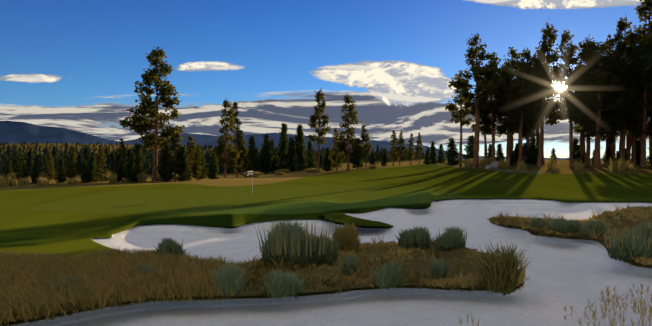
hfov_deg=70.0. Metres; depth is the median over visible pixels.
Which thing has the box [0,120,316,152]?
ridge
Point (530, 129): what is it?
tree
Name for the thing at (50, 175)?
tree
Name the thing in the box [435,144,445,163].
tree
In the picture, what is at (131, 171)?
tree
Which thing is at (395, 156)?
tree
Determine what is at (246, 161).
tree
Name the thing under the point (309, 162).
tree
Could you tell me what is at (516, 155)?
tree
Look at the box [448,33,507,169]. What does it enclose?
tree
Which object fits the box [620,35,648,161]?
tree
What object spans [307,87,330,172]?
tree
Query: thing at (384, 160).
tree
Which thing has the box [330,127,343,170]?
tree
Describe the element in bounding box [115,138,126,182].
tree
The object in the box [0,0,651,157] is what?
sky
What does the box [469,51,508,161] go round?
tree
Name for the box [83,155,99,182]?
tree
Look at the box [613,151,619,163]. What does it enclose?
tree
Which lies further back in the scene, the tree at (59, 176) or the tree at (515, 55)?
the tree at (515, 55)
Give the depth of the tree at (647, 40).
56.10 m
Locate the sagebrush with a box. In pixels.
[54,216,651,299]
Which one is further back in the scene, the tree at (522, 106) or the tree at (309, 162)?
the tree at (309, 162)
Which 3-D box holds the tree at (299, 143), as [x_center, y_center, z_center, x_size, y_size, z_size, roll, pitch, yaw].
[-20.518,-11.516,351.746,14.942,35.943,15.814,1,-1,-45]
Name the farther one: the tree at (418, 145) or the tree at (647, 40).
the tree at (418, 145)
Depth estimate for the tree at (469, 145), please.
97.32 m
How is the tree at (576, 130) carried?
on the terrain at (219, 217)
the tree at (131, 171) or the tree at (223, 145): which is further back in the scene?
the tree at (223, 145)
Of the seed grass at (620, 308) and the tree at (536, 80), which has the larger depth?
the tree at (536, 80)
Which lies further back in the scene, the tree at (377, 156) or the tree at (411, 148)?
the tree at (411, 148)
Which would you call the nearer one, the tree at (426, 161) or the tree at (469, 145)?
the tree at (469, 145)
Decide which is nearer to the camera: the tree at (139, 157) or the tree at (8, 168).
the tree at (8, 168)
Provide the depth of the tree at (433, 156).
237.67 m
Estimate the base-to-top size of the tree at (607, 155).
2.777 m
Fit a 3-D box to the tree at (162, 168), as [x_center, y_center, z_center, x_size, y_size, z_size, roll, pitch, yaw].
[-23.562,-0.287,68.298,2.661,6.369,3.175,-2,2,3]
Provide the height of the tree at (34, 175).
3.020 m
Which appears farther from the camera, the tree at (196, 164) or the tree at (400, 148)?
the tree at (400, 148)
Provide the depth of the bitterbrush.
13.29 m
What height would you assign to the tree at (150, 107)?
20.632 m
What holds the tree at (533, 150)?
on the terrain at (219, 217)
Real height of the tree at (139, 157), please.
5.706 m
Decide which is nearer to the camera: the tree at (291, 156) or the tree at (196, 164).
the tree at (196, 164)
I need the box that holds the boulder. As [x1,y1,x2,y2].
[490,161,499,167]
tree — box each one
[1,160,15,182]
[13,153,31,180]
[28,162,39,183]
[42,151,55,180]
[54,158,67,182]
[65,148,78,179]
[79,160,90,182]
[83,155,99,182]
[93,147,109,181]
[110,154,125,182]
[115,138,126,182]
[119,46,184,180]
[124,153,138,182]
[129,143,148,177]
[156,150,175,181]
[157,139,175,181]
[169,133,184,180]
[175,146,191,180]
[186,135,201,180]
[191,144,202,180]
[192,148,208,179]
[206,153,218,178]
[211,98,241,176]
[224,102,247,176]
[238,130,250,175]
[244,149,252,171]
[247,136,260,170]
[257,134,275,173]
[270,139,280,172]
[275,123,288,168]
[284,137,298,171]
[294,124,306,170]
[304,141,316,168]
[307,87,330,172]
[321,147,333,170]
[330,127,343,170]
[331,94,365,170]
[350,137,363,169]
[360,124,372,168]
[368,152,375,165]
[375,145,380,166]
[381,150,387,166]
[388,130,399,165]
[394,130,406,165]
[405,133,414,164]
[415,132,423,164]
[424,147,429,164]
[428,141,436,163]
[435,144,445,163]
[443,138,463,165]
[445,70,474,166]
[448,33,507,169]
[462,135,480,162]
[467,150,472,160]
[468,75,496,159]
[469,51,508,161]
[486,144,491,159]
[489,47,522,152]
[493,63,524,164]
[494,75,519,160]
[495,144,505,160]
[504,46,541,165]
[512,143,524,165]
[513,68,533,142]
[518,22,566,166]
[518,65,539,149]
[525,135,542,165]
[529,51,561,163]
[531,47,556,147]
[549,30,583,165]
[550,148,557,164]
[557,41,634,166]
[565,34,606,165]
[566,37,600,157]
[567,138,583,164]
[573,80,585,160]
[591,34,622,161]
[600,13,649,162]
[600,101,619,148]
[601,147,614,165]
[602,57,621,160]
[608,30,651,165]
[608,38,651,166]
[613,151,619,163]
[616,123,631,153]
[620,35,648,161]
[623,0,651,164]
[625,148,630,164]
[630,140,646,164]
[639,0,651,69]
[640,8,651,112]
[646,140,651,164]
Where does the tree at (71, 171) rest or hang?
on the terrain at (219, 217)
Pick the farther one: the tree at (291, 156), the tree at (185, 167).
the tree at (291, 156)
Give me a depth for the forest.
341.67 m
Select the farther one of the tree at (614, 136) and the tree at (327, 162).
the tree at (327, 162)
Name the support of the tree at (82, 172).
on the terrain at (219, 217)
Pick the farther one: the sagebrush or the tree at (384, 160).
the tree at (384, 160)
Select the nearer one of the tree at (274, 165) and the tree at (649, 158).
the tree at (649, 158)
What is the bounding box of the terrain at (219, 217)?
[0,143,651,325]
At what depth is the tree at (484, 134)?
78.08 m
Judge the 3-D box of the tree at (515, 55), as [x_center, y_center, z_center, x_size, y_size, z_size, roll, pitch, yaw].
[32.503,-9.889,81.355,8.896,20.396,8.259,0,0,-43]
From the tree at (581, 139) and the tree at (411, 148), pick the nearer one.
the tree at (581, 139)
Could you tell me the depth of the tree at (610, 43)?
65.23 m
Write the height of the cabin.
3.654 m
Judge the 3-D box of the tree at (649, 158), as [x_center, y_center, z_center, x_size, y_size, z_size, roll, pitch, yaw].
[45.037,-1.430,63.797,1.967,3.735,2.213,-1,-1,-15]
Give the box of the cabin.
[511,143,537,164]
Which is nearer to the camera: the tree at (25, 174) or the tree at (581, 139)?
the tree at (25, 174)
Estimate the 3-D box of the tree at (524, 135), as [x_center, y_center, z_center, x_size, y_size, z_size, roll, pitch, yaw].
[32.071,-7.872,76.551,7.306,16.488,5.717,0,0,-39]
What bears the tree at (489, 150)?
on the terrain at (219, 217)
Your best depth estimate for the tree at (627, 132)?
66.22 m
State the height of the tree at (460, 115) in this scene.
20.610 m
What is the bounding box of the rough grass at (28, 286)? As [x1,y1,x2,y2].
[0,204,651,325]
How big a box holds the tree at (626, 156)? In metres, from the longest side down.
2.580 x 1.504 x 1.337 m
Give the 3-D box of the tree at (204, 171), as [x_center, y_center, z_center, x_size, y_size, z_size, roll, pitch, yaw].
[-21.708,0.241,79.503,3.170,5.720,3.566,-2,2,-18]
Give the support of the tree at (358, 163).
on the terrain at (219, 217)
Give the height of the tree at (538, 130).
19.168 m
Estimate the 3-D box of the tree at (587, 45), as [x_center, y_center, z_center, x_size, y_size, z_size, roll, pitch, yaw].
[36.246,-8.664,64.824,5.284,18.453,5.408,-2,0,-6]
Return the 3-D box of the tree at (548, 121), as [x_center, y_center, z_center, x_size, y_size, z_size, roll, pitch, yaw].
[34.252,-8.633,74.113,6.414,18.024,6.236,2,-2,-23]
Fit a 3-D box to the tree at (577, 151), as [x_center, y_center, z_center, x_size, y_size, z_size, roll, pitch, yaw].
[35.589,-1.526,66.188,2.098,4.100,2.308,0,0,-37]
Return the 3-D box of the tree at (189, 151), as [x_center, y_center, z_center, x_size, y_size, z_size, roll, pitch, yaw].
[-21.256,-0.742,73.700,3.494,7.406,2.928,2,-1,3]
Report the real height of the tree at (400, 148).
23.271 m
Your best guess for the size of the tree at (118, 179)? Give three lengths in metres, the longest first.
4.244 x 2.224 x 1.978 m
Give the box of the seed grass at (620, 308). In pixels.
[459,249,651,325]
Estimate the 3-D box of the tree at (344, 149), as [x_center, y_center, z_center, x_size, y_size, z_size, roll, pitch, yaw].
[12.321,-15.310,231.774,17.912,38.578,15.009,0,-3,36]
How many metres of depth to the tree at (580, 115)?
59.51 m
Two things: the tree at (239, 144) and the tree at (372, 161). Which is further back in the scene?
the tree at (372, 161)
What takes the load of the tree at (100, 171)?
on the terrain at (219, 217)
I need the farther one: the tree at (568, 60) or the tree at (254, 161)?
the tree at (254, 161)
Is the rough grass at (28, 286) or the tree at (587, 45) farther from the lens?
the tree at (587, 45)
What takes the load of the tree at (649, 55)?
on the terrain at (219, 217)
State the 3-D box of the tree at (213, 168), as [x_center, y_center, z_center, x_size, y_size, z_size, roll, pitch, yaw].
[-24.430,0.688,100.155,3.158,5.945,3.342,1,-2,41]
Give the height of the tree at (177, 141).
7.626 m
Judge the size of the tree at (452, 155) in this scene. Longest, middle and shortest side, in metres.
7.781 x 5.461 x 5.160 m
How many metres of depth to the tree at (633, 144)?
62.37 m
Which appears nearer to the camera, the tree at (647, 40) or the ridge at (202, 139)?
the tree at (647, 40)
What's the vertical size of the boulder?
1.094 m
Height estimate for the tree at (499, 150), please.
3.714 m
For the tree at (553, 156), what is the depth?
66.89 m
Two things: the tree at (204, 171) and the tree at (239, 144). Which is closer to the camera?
the tree at (204, 171)
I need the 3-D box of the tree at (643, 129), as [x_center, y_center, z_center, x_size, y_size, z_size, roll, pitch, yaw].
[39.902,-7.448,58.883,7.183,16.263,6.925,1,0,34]
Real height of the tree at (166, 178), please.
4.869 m
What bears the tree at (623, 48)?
on the terrain at (219, 217)
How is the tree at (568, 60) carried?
on the terrain at (219, 217)
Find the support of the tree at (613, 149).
on the terrain at (219, 217)
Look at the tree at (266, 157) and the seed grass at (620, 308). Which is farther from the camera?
the tree at (266, 157)
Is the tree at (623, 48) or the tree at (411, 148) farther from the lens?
the tree at (411, 148)
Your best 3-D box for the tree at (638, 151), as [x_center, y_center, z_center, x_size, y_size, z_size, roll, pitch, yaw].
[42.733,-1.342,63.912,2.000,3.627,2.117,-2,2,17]
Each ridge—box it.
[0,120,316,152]
[124,133,647,159]
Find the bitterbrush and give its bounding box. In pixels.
[0,157,637,295]
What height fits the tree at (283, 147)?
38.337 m
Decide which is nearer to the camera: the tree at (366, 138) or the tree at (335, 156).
the tree at (366, 138)
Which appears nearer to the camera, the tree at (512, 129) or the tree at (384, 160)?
the tree at (512, 129)
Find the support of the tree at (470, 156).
on the terrain at (219, 217)
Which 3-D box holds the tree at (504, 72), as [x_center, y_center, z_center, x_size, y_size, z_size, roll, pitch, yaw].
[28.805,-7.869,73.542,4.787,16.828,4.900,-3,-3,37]
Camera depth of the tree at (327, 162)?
263.32 m
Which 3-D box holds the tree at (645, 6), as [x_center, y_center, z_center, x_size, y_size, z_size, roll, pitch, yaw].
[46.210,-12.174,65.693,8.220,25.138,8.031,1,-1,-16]
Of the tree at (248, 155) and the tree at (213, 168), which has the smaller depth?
the tree at (213, 168)
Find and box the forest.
[0,140,428,174]
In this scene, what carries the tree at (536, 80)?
on the terrain at (219, 217)

